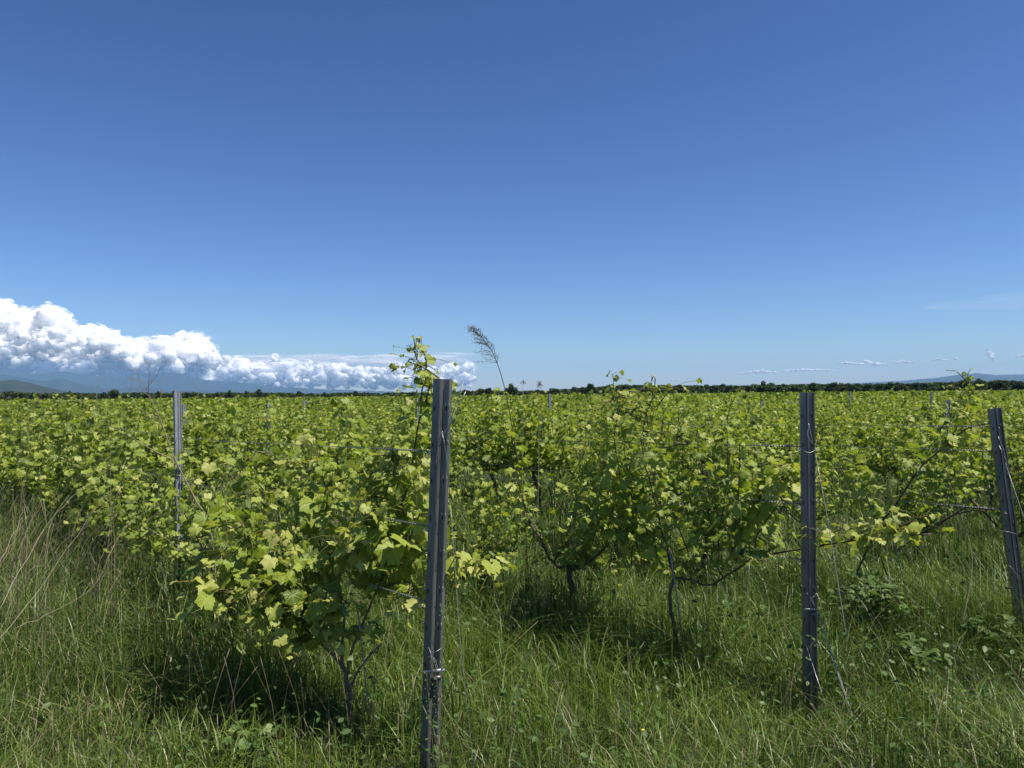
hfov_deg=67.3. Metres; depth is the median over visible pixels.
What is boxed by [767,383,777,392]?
tree
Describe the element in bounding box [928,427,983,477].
grapevine
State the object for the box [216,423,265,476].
grapevine
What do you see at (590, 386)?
tree
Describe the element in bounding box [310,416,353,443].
grapevine
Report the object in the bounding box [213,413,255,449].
grapevine
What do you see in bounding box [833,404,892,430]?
grapevine
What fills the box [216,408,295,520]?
grapevine
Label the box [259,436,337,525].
grapevine
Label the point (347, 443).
grapevine
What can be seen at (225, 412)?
grapevine
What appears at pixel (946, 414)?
vineyard post
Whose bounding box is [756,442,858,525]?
grapevine
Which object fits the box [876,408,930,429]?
grapevine
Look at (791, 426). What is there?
grapevine
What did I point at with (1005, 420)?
grapevine
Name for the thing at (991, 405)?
grapevine
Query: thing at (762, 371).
cloud
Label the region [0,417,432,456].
trellis wire
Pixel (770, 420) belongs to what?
grapevine
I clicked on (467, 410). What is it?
grapevine
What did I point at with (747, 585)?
vine stake
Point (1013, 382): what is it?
tree
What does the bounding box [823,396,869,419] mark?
grapevine
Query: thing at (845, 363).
cloud
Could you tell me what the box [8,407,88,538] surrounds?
grapevine
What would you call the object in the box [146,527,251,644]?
dry shoot
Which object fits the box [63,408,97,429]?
grapevine
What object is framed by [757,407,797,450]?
grapevine
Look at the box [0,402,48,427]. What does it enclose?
grapevine
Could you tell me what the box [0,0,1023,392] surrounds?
sky
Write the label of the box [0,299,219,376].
cloud
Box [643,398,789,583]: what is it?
grapevine
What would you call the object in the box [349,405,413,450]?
grapevine
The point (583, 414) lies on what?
grapevine
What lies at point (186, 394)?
tree
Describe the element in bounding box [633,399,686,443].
grapevine
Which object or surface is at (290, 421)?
grapevine
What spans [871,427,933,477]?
grapevine
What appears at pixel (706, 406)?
grapevine
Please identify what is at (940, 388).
tree
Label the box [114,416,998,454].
trellis wire
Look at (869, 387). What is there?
tree
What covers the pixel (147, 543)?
grapevine
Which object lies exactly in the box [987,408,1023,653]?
vineyard post
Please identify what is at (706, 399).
grapevine
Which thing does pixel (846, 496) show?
trellis wire
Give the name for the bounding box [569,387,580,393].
tree
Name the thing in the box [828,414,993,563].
grapevine
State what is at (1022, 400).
grapevine
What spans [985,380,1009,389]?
tree
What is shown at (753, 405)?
grapevine
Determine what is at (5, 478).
grapevine
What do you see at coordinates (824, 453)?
grapevine
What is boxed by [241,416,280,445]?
grapevine
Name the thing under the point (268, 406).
vineyard post
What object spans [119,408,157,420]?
grapevine
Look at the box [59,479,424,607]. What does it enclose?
trellis wire
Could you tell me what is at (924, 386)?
tree
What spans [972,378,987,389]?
tree
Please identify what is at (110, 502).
dry weed
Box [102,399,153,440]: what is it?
grapevine
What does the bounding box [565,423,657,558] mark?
grapevine
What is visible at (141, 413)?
grapevine
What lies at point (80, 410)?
grapevine
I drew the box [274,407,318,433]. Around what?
grapevine
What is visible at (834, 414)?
grapevine
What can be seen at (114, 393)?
tree
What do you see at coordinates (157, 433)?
grapevine
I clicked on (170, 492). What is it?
grapevine
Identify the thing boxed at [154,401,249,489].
grapevine
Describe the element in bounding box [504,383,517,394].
tree
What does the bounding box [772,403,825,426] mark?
grapevine
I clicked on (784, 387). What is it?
tree
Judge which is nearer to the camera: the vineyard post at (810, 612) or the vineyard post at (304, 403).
the vineyard post at (810, 612)
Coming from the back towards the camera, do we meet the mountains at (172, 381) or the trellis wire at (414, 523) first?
the mountains at (172, 381)
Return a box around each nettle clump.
[190,720,279,767]
[696,592,770,637]
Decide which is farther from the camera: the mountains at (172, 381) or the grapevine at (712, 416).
the mountains at (172, 381)
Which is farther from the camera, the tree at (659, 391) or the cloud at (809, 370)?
the cloud at (809, 370)
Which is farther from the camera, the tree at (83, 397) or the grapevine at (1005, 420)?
the tree at (83, 397)
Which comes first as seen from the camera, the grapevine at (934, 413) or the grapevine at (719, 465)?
the grapevine at (719, 465)
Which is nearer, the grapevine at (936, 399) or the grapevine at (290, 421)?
the grapevine at (290, 421)
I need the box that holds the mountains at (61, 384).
[0,374,243,393]
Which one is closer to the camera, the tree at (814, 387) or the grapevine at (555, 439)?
the grapevine at (555, 439)
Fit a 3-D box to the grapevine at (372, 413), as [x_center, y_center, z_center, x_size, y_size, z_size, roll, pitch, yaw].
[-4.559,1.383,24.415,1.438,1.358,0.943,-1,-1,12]
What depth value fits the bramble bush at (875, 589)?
4.82 m
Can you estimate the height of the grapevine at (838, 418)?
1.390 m
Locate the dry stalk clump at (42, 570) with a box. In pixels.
[0,455,167,637]
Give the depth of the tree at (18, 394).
503.97 m
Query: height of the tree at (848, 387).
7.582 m
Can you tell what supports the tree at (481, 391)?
on the ground at (564, 747)
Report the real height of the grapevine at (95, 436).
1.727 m
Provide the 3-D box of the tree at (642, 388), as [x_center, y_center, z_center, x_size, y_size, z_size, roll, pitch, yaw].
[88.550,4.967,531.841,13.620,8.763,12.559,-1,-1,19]
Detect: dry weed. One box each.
[1,390,49,574]
[88,370,140,630]
[124,352,220,661]
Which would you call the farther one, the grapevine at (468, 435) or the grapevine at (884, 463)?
the grapevine at (468, 435)
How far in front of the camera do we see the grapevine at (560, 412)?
23.12 m
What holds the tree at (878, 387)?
on the ground at (564, 747)
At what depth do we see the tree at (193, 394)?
474.60 m
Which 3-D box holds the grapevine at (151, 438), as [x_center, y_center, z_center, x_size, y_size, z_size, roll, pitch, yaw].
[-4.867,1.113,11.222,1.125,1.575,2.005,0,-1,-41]
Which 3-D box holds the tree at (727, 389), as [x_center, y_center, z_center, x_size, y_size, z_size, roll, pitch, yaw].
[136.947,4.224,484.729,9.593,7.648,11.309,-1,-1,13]
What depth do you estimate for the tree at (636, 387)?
495.09 m
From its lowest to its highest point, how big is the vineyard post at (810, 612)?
1.750 m
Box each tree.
[0,394,9,399]
[1,391,12,397]
[8,391,28,399]
[27,393,33,399]
[33,393,48,399]
[42,392,51,398]
[72,392,81,398]
[80,393,89,399]
[87,394,95,399]
[103,391,111,398]
[109,389,122,398]
[142,393,152,398]
[155,391,164,398]
[181,392,190,397]
[188,392,197,396]
[226,390,231,397]
[244,390,251,397]
[256,389,264,397]
[296,391,303,396]
[474,388,484,394]
[483,388,493,395]
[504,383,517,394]
[549,388,559,394]
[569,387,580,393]
[577,387,586,394]
[582,383,598,393]
[599,386,615,393]
[615,384,631,393]
[629,384,640,393]
[639,385,649,393]
[649,386,667,393]
[675,384,687,392]
[688,385,709,393]
[704,384,710,392]
[709,385,720,392]
[718,384,725,392]
[722,385,732,392]
[729,385,741,392]
[744,385,756,392]
[756,381,769,392]
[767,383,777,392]
[775,385,782,392]
[781,384,788,391]
[786,385,801,392]
[806,382,820,391]
[823,382,836,391]
[833,383,844,391]
[840,383,859,391]
[859,383,874,391]
[874,384,885,390]
[883,382,898,390]
[897,383,910,391]
[912,382,920,390]
[919,383,931,390]
[928,383,938,390]
[935,382,948,390]
[946,383,954,390]
[955,380,969,389]
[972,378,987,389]
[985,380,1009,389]
[991,380,1008,390]
[1010,380,1016,389]
[1012,381,1023,389]
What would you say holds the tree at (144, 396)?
on the ground at (564, 747)
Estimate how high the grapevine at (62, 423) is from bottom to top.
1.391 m
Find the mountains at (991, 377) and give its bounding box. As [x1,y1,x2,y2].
[851,373,1023,384]
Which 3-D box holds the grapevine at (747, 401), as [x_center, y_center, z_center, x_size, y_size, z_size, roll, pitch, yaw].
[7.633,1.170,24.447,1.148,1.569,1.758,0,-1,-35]
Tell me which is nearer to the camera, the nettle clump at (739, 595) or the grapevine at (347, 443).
the nettle clump at (739, 595)
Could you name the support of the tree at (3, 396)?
on the ground at (564, 747)
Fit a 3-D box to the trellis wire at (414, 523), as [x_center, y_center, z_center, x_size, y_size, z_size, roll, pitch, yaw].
[-10.974,0.905,15.237,0.036,0.081,32.241,0,-1,-41]
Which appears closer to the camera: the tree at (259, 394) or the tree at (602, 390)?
the tree at (259, 394)
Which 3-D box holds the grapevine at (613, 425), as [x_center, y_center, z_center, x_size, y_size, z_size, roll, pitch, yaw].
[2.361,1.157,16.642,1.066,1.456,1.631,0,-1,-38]
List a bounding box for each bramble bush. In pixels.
[818,569,935,644]
[866,626,954,682]
[954,611,1023,655]
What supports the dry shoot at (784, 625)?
on the ground at (564, 747)
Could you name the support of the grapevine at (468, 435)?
on the ground at (564, 747)
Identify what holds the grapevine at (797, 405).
on the ground at (564, 747)
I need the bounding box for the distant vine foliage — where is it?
[0,387,1023,423]
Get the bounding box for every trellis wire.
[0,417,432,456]
[15,443,428,531]
[21,412,802,450]
[53,426,802,508]
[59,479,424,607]
[108,410,999,429]
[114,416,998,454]
[249,441,1007,513]
[265,476,802,563]
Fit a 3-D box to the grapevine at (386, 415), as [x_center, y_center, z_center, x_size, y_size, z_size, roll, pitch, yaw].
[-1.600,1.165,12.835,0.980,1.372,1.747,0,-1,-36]
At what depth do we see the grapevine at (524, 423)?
18.92 m
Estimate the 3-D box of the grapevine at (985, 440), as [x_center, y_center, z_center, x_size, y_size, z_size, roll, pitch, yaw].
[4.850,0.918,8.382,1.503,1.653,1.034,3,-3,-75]
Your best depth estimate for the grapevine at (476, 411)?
26.16 m
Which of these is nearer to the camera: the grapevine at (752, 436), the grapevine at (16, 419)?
the grapevine at (752, 436)
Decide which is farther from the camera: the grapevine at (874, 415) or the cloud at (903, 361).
the cloud at (903, 361)
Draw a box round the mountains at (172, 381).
[0,368,394,393]
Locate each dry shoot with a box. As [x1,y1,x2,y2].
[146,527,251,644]
[780,586,802,682]
[944,469,972,632]
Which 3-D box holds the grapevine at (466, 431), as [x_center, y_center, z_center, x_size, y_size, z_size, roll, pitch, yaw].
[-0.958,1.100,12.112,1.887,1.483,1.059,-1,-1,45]
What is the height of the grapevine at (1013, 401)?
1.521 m
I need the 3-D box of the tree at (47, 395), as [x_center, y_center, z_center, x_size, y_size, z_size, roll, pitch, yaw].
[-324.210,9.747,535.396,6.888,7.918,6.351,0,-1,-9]
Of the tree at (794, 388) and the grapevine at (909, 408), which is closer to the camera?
the grapevine at (909, 408)
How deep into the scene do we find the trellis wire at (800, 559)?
4.47 m
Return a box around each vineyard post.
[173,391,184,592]
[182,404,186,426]
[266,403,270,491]
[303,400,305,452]
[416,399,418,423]
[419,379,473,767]
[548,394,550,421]
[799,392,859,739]
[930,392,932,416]
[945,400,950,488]
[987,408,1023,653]
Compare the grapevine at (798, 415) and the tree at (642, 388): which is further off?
the tree at (642, 388)
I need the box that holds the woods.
[0,381,1022,399]
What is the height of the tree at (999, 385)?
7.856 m
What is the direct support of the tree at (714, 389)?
on the ground at (564, 747)
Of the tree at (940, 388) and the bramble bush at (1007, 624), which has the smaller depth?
the bramble bush at (1007, 624)
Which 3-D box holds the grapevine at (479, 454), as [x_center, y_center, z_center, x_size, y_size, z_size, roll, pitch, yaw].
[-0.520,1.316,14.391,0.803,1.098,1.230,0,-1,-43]
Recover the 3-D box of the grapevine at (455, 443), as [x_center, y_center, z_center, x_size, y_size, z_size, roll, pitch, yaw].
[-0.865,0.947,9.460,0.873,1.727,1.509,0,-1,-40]
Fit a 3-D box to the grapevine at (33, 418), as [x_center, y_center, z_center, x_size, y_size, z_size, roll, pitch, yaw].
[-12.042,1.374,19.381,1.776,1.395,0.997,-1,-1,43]
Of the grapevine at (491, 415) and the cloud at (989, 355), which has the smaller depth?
the grapevine at (491, 415)
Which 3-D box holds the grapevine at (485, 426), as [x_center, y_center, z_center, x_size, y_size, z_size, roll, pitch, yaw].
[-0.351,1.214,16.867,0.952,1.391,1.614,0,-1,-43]
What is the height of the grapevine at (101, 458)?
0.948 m
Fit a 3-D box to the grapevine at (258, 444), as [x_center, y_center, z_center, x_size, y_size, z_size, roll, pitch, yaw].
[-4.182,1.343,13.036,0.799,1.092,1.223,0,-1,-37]
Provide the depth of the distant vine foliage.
37.03 m
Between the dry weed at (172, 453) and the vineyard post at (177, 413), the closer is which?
the dry weed at (172, 453)
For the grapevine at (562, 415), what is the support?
on the ground at (564, 747)
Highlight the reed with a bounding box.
[467,326,528,583]
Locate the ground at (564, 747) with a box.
[0,417,1023,767]
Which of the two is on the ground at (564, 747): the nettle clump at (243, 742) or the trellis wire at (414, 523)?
the nettle clump at (243, 742)
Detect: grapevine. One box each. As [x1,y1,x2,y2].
[0,397,31,426]
[0,399,106,530]
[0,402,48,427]
[0,415,34,449]
[0,419,48,504]
[0,431,69,522]
[0,440,31,506]
[3,411,36,428]
[7,411,50,450]
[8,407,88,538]
[18,391,143,536]
[28,415,73,456]
[34,394,75,420]
[43,423,72,456]
[47,404,87,426]
[50,408,84,424]
[55,413,86,455]
[56,418,173,574]
[58,408,117,455]
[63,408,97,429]
[76,428,207,574]
[88,412,148,471]
[88,441,116,471]
[93,447,227,602]
[101,406,171,461]
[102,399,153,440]
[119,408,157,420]
[120,415,193,491]
[123,407,217,479]
[149,437,307,655]
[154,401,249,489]
[158,335,518,720]
[164,401,196,417]
[170,407,212,427]
[196,405,238,452]
[197,403,226,419]
[205,406,239,424]
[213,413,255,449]
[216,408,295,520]
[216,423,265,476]
[220,407,265,446]
[229,400,265,426]
[238,433,286,474]
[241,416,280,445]
[257,403,332,481]
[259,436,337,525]
[262,407,312,443]
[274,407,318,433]
[276,408,337,474]
[290,414,356,492]
[293,384,415,527]
[306,409,333,416]
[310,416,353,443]
[325,399,367,434]
[327,420,366,463]
[334,432,399,477]
[345,410,376,432]
[346,419,431,482]
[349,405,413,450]
[354,406,386,440]
[367,418,460,575]
[375,413,431,468]
[387,405,414,432]
[389,391,489,510]
[399,407,488,487]
[406,401,452,440]
[429,461,541,596]
[450,397,545,500]
[451,402,480,422]
[457,430,509,480]
[460,421,484,460]
[463,404,488,424]
[470,409,515,441]
[470,410,524,443]
[474,370,681,616]
[479,387,602,511]
[506,415,543,447]
[519,403,558,418]
[527,421,596,478]
[534,374,955,668]
[541,406,586,423]
[546,408,597,450]
[548,406,581,423]
[554,410,642,489]
[564,407,597,432]
[565,399,607,439]
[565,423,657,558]
[577,409,642,447]
[583,410,653,432]
[598,401,705,498]
[616,429,704,521]
[623,415,685,472]
[626,393,673,412]
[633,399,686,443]
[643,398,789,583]
[643,401,682,428]
[652,398,770,493]
[654,395,750,469]
[661,412,748,474]
[670,397,733,425]
[675,393,759,466]
[678,395,730,420]
[698,393,772,433]
[711,416,799,474]
[712,418,782,467]
[721,414,842,514]
[723,397,782,429]
[724,399,777,416]
[746,412,797,442]
[754,399,799,425]
[754,408,851,459]
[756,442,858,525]
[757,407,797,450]
[764,414,837,446]
[770,397,821,418]
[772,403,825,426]
[775,402,845,443]
[776,401,837,422]
[782,430,872,499]
[788,407,857,451]
[798,405,855,451]
[815,405,888,444]
[815,407,909,470]
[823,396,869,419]
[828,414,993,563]
[832,368,990,593]
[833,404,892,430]
[833,405,971,502]
[834,435,858,470]
[837,407,902,443]
[850,398,909,435]
[868,398,903,420]
[868,422,970,485]
[869,419,921,444]
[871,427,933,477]
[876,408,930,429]
[887,401,943,424]
[895,391,966,421]
[897,392,1023,538]
[907,393,971,435]
[907,408,1023,537]
[918,409,977,440]
[920,415,1023,512]
[925,393,1007,435]
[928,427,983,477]
[941,396,1009,427]
[949,396,1009,435]
[964,438,1010,485]
[965,403,1023,449]
[970,409,1021,437]
[970,419,1023,453]
[981,404,1023,491]
[983,395,1023,418]
[1002,397,1023,434]
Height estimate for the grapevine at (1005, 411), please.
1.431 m
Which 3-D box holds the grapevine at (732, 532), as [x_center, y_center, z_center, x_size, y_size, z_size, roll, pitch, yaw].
[1.108,0.793,4.281,0.822,1.716,2.288,0,-1,-44]
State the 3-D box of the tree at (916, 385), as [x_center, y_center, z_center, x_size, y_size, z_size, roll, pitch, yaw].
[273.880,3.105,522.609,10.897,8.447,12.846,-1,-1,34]
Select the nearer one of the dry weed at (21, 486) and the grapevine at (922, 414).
the dry weed at (21, 486)
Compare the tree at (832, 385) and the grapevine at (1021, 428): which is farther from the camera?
the tree at (832, 385)
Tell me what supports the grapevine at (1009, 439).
on the ground at (564, 747)
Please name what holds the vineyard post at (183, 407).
on the ground at (564, 747)
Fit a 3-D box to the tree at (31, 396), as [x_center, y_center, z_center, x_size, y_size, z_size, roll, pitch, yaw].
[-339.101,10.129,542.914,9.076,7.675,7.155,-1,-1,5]
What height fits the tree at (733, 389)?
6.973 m
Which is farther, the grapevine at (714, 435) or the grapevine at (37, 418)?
the grapevine at (37, 418)
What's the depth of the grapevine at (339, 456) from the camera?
10.60 m
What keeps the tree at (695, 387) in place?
on the ground at (564, 747)
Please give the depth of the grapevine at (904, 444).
12.17 m
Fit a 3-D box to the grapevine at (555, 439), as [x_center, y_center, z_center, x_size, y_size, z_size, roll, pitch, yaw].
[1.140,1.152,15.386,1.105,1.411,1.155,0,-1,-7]
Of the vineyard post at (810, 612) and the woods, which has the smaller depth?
the vineyard post at (810, 612)
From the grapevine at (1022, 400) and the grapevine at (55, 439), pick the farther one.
the grapevine at (1022, 400)
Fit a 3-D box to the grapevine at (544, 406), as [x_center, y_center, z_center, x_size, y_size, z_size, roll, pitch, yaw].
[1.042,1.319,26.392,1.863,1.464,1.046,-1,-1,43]
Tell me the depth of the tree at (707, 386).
544.60 m
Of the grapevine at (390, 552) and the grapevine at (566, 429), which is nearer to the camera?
the grapevine at (390, 552)
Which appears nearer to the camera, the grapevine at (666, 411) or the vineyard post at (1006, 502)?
the vineyard post at (1006, 502)
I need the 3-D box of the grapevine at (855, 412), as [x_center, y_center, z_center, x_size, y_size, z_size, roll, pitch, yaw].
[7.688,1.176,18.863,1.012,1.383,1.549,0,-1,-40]
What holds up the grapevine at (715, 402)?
on the ground at (564, 747)
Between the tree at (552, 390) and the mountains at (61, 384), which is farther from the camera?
the mountains at (61, 384)
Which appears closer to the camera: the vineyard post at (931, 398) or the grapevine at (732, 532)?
the grapevine at (732, 532)
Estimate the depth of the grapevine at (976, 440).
11.30 m
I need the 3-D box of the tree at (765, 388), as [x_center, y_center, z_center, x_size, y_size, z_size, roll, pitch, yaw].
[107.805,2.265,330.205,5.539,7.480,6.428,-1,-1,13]
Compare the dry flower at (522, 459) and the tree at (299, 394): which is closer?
the dry flower at (522, 459)
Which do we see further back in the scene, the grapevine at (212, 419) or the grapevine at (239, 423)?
the grapevine at (212, 419)
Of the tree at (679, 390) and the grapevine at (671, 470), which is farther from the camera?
the tree at (679, 390)
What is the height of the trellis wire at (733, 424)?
0.079 m
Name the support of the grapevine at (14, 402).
on the ground at (564, 747)
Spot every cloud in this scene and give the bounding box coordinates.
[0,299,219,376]
[162,336,476,389]
[746,369,777,374]
[782,368,834,371]
[839,361,855,364]
[855,360,884,365]
[891,360,914,363]
[931,358,946,360]
[985,349,994,360]
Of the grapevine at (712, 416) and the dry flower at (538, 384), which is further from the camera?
the grapevine at (712, 416)
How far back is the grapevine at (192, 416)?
20.87 m
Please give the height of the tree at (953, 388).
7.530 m
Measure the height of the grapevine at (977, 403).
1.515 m
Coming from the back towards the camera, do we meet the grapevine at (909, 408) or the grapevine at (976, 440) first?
the grapevine at (909, 408)
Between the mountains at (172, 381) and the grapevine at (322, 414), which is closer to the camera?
the grapevine at (322, 414)
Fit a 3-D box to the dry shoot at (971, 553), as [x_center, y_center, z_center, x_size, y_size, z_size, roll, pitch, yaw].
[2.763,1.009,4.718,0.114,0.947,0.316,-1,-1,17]
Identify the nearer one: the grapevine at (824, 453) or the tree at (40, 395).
the grapevine at (824, 453)
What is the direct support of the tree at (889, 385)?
on the ground at (564, 747)
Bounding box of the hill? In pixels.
[0,380,67,392]
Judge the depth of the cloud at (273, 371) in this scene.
41023.71 m
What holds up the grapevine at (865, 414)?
on the ground at (564, 747)
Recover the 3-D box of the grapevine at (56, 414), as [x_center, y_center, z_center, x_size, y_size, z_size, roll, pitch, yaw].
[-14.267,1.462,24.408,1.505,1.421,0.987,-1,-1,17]
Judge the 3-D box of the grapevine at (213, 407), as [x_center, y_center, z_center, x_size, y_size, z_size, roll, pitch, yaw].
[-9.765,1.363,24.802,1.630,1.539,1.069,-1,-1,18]
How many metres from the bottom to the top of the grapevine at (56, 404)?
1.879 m
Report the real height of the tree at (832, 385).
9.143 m
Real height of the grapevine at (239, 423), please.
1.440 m
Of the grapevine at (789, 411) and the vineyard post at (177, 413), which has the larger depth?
the grapevine at (789, 411)
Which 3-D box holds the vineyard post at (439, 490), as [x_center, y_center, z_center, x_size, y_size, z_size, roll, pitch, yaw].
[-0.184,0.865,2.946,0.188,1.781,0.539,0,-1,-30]
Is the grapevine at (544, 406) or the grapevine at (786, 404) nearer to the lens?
the grapevine at (786, 404)
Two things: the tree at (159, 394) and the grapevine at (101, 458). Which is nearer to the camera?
the grapevine at (101, 458)
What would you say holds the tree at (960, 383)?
on the ground at (564, 747)
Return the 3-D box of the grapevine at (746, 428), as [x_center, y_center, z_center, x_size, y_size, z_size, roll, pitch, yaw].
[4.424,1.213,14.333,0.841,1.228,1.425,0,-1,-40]
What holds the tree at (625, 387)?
on the ground at (564, 747)
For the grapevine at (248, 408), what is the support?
on the ground at (564, 747)
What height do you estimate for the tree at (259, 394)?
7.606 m
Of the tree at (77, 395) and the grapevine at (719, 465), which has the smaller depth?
the grapevine at (719, 465)
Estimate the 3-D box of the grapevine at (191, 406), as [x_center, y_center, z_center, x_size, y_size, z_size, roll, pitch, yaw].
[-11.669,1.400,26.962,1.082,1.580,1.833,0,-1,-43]
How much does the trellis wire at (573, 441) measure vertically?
0.080 m
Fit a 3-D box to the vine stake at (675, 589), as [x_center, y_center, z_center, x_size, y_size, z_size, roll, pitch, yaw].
[0.947,1.215,4.442,0.078,0.509,0.011,-1,-1,0]
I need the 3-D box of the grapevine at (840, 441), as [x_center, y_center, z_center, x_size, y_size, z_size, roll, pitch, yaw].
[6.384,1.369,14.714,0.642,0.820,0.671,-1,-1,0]
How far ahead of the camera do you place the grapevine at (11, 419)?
11.89 m
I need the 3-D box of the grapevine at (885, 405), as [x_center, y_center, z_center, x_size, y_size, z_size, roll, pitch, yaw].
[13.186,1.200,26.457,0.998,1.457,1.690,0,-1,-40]
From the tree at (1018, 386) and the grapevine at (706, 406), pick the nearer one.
the grapevine at (706, 406)
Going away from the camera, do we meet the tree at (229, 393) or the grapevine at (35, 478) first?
the grapevine at (35, 478)
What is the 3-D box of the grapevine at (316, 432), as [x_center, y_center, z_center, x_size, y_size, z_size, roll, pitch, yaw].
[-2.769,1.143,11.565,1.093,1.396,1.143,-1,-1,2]
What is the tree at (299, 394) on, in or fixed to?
on the ground at (564, 747)
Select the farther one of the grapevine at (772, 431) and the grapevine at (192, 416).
the grapevine at (192, 416)
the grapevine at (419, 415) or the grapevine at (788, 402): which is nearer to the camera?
the grapevine at (419, 415)
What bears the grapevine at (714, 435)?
on the ground at (564, 747)
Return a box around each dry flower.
[519,379,525,559]
[536,381,543,555]
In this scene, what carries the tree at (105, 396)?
on the ground at (564, 747)
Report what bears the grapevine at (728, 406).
on the ground at (564, 747)
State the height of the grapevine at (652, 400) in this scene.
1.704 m
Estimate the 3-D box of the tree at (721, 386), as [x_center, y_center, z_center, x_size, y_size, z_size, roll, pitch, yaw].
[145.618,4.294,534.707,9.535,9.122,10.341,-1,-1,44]
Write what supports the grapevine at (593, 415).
on the ground at (564, 747)
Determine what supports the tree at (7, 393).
on the ground at (564, 747)
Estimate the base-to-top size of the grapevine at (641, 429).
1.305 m
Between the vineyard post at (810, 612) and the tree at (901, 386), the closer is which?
the vineyard post at (810, 612)
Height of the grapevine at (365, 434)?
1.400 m
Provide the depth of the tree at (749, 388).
441.45 m
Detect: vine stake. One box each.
[357,612,368,720]
[571,515,577,607]
[669,550,682,638]
[745,565,749,610]
[893,542,908,600]
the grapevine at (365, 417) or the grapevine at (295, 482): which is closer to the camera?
the grapevine at (295, 482)
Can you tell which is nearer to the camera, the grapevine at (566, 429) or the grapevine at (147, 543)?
the grapevine at (147, 543)
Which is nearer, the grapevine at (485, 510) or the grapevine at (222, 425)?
the grapevine at (485, 510)
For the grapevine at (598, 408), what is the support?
on the ground at (564, 747)
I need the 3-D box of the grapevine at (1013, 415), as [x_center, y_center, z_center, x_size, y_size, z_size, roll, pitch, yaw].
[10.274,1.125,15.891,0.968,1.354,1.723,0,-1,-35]
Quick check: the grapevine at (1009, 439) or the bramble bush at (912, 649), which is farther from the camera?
the grapevine at (1009, 439)
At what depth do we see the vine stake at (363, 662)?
3.68 m
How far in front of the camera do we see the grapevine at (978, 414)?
19.81 m
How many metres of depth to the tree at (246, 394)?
554.32 m
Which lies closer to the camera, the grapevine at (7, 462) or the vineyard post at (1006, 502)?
the vineyard post at (1006, 502)
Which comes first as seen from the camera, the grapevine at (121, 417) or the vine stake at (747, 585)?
the vine stake at (747, 585)
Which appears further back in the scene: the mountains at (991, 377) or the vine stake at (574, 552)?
the mountains at (991, 377)
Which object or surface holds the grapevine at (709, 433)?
on the ground at (564, 747)
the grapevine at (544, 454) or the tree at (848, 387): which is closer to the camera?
the grapevine at (544, 454)
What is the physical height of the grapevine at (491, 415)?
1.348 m
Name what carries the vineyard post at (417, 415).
on the ground at (564, 747)
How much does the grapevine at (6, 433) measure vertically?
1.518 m
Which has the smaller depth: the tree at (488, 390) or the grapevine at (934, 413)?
the grapevine at (934, 413)
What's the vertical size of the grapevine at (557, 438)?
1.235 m
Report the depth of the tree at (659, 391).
457.23 m
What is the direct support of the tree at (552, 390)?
on the ground at (564, 747)
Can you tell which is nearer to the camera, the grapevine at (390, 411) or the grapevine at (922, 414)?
the grapevine at (922, 414)
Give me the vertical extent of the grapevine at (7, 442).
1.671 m
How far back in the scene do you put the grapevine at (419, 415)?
22.12 m
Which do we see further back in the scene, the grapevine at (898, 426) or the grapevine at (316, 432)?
the grapevine at (898, 426)
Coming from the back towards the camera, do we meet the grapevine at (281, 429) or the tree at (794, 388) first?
the tree at (794, 388)
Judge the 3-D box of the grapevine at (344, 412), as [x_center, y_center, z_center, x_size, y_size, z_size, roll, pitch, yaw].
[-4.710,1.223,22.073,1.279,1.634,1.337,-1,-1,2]
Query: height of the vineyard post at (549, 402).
1.817 m
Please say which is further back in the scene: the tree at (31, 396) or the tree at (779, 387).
the tree at (31, 396)
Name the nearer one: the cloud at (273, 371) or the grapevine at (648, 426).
the grapevine at (648, 426)
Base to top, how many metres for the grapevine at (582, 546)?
1.831 m
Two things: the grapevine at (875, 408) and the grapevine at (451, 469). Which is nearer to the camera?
the grapevine at (451, 469)
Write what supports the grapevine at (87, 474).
on the ground at (564, 747)
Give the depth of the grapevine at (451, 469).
6.63 m
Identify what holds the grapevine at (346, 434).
on the ground at (564, 747)
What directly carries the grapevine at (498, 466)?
on the ground at (564, 747)
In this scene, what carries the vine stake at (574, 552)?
on the ground at (564, 747)

